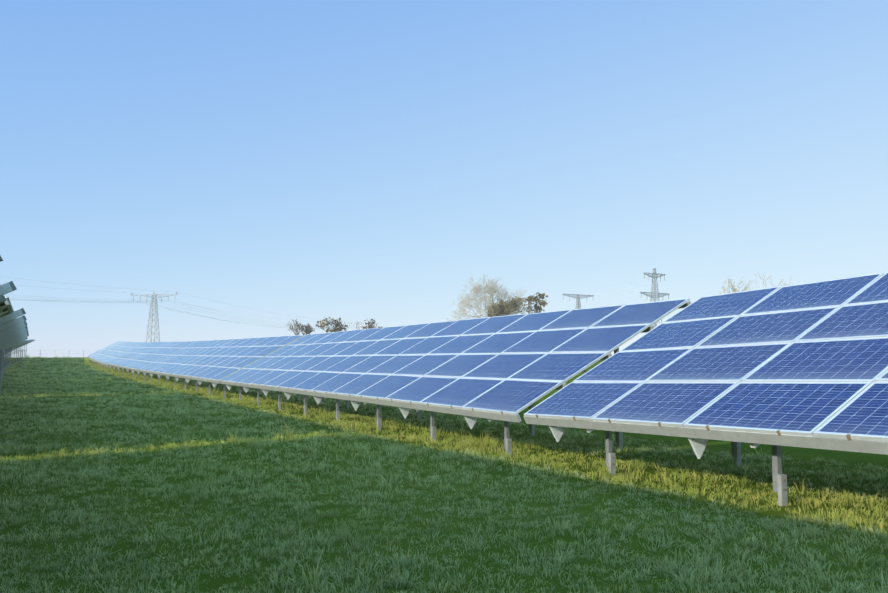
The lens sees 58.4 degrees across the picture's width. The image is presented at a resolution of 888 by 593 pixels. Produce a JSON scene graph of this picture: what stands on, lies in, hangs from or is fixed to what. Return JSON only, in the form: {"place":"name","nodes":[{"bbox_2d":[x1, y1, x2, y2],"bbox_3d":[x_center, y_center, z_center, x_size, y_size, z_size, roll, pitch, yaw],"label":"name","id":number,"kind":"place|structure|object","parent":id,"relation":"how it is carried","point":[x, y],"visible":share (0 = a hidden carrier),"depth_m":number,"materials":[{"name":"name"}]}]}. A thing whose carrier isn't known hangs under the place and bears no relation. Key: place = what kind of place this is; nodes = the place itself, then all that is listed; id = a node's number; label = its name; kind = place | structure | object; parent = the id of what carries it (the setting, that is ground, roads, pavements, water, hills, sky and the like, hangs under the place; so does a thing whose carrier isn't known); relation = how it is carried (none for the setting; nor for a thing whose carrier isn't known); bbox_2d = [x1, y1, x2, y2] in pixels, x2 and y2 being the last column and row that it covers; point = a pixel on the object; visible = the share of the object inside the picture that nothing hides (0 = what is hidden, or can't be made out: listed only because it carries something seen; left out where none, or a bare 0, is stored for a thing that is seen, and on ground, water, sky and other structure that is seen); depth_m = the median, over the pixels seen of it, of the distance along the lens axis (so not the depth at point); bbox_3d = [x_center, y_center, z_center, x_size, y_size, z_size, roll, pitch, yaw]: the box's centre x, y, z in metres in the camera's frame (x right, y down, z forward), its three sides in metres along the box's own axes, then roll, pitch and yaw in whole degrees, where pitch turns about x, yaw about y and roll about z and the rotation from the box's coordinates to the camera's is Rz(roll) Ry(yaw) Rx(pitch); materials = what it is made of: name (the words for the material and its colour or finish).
{"place":"outdoors","nodes":[
{"label":"outdoors","id":0,"kind":"place"},
{"bbox_2d":[0,355,887,592],"bbox_3d":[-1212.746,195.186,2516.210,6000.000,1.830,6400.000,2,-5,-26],"label":"ground","id":1,"kind":"structure","parent":0,"point":[215,583],"depth_m":8.26,"materials":[{"name":"green plant"}]},
{"bbox_2d":[2,350,4,378],"bbox_3d":[-33.361,4.769,58.237,3.795,3.422,21.318,2,-5,-29],"label":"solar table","id":2,"kind":"object","parent":1,"relation":"on","point":[3,363],"visible":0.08,"depth_m":56.41,"materials":[{"name":"metal"}]},
{"bbox_2d":[0,283,12,301],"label":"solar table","id":3,"kind":"object","parent":1,"relation":"on","point":[5,288],"visible":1,"depth_m":10.29,"materials":[{"name":"metal"}]},
{"bbox_2d":[4,345,14,369],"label":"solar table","id":4,"kind":"object","parent":1,"relation":"on","point":[8,355],"visible":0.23,"depth_m":78.13,"materials":[{"name":"metal"}]},
{"bbox_2d":[0,338,25,391],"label":"solar table","id":5,"kind":"object","parent":1,"relation":"on","point":[7,347],"visible":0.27,"depth_m":34.87,"materials":[{"name":"metal"}]},
{"bbox_2d":[0,295,27,348],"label":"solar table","id":6,"kind":"object","parent":1,"relation":"on","point":[12,328],"visible":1,"depth_m":17.45,"materials":[{"name":"metal"}]},
{"bbox_2d":[7,339,34,362],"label":"solar table","id":7,"kind":"object","parent":1,"relation":"on","point":[21,344],"visible":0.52,"depth_m":97.86,"materials":[{"name":"metal"}]},
{"bbox_2d":[0,255,33,341],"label":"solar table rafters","id":8,"kind":"object","parent":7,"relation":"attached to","point":[12,285],"visible":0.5,"depth_m":15.02,"materials":[{"name":"metal"}]},
{"bbox_2d":[25,350,97,356],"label":"perimeter fence","id":9,"kind":"object","parent":1,"relation":"on","point":[83,353],"visible":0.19,"depth_m":158.54,"materials":[{"name":"metal"}]},
{"bbox_2d":[88,341,122,362],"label":"solar table","id":10,"kind":"object","parent":1,"relation":"on","point":[105,348],"visible":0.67,"depth_m":94.80,"materials":[{"name":"glass"}]},
{"bbox_2d":[89,341,145,368],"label":"solar table","id":11,"kind":"object","parent":1,"relation":"on","point":[101,357],"visible":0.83,"depth_m":79.53,"materials":[{"name":"glass"}]},
{"bbox_2d":[104,341,195,379],"bbox_3d":[-23.315,5.066,61.833,3.795,3.449,22.059,2,-5,-29],"label":"solar table","id":12,"kind":"object","parent":1,"relation":"on","point":[137,358],"visible":0.85,"depth_m":59.40,"materials":[{"name":"glass"}]},
{"bbox_2d":[131,291,177,341],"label":"transmission tower","id":13,"kind":"structure","parent":1,"relation":"on","point":[154,308],"depth_m":366.45,"materials":[{"name":"metal"}]},
{"bbox_2d":[5,277,347,328],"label":"power line wires","id":14,"kind":"object","parent":13,"relation":"hanging from","point":[146,301],"visible":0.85,"depth_m":349.48,"materials":[{"name":"grey metal"}]},
{"bbox_2d":[139,335,304,398],"bbox_3d":[-12.652,3.798,42.371,3.795,3.286,22.042,2,-5,-29],"label":"solar table","id":15,"kind":"object","parent":1,"relation":"on","point":[214,362],"visible":0.92,"depth_m":38.92,"materials":[{"name":"glass"}]},
{"bbox_2d":[285,319,314,334],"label":"tree","id":16,"kind":"object","parent":1,"relation":"on","point":[308,329],"visible":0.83,"depth_m":195.49,"materials":[{"name":"brown plant"}]},
{"bbox_2d":[315,317,347,332],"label":"tree","id":17,"kind":"object","parent":1,"relation":"on","point":[335,328],"visible":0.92,"depth_m":196.25,"materials":[{"name":"brown plant"}]},
{"bbox_2d":[344,321,371,329],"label":"transmission tower","id":18,"kind":"structure","parent":1,"relation":"on","point":[358,324],"depth_m":658.81,"materials":[{"name":"metal"}]},
{"bbox_2d":[362,319,381,328],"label":"tree","id":19,"kind":"object","parent":1,"relation":"on","point":[369,325],"visible":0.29,"depth_m":200.04,"materials":[{"name":"brown plant"}]},
{"bbox_2d":[220,298,690,455],"bbox_3d":[-2.250,2.325,22.667,3.795,3.205,22.140,2,-5,-27],"label":"solar table","id":20,"kind":"object","parent":1,"relation":"on","point":[506,369],"visible":0.96,"depth_m":16.68,"materials":[{"name":"glass"}]},
{"bbox_2d":[443,275,543,320],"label":"bare tree","id":21,"kind":"object","parent":1,"relation":"on","point":[479,295],"visible":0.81,"depth_m":144.06,"materials":[{"name":"beige plant"}]},
{"bbox_2d":[459,282,530,317],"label":"bare tree","id":22,"kind":"object","parent":1,"relation":"on","point":[497,302],"visible":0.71,"depth_m":144.20,"materials":[{"name":"beige plant"}]},
{"bbox_2d":[486,292,548,316],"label":"brown tree leaves","id":23,"kind":"object","parent":1,"relation":"on","point":[535,299],"visible":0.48,"depth_m":151.34,"materials":[{"name":"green plant"}]},
{"bbox_2d":[562,294,593,308],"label":"transmission tower","id":24,"kind":"structure","parent":1,"relation":"on","point":[578,302],"depth_m":434.25,"materials":[{"name":"metal"}]},
{"bbox_2d":[640,268,669,327],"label":"transmission tower","id":25,"kind":"structure","parent":1,"relation":"on","point":[654,273],"depth_m":387.50,"materials":[{"name":"metal"}]},
{"bbox_2d":[566,281,660,303],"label":"power line wires","id":26,"kind":"object","parent":25,"relation":"attached to","point":[621,294],"visible":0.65,"depth_m":405.95,"materials":[{"name":"grey metal"}]},
{"bbox_2d":[523,272,887,505],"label":"solar table","id":27,"kind":"object","parent":1,"relation":"on","point":[804,365],"visible":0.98,"depth_m":9.57,"materials":[{"name":"glass"}]},
{"bbox_2d":[721,272,791,293],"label":"tree","id":28,"kind":"object","parent":1,"relation":"on","point":[733,290],"visible":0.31,"depth_m":92.80,"materials":[{"name":"beige plant"}]},
{"bbox_2d":[0,0,887,356],"label":"sky","id":29,"kind":"structure","parent":0,"point":[352,161],"materials":[{"name":"blue"}]}
]}

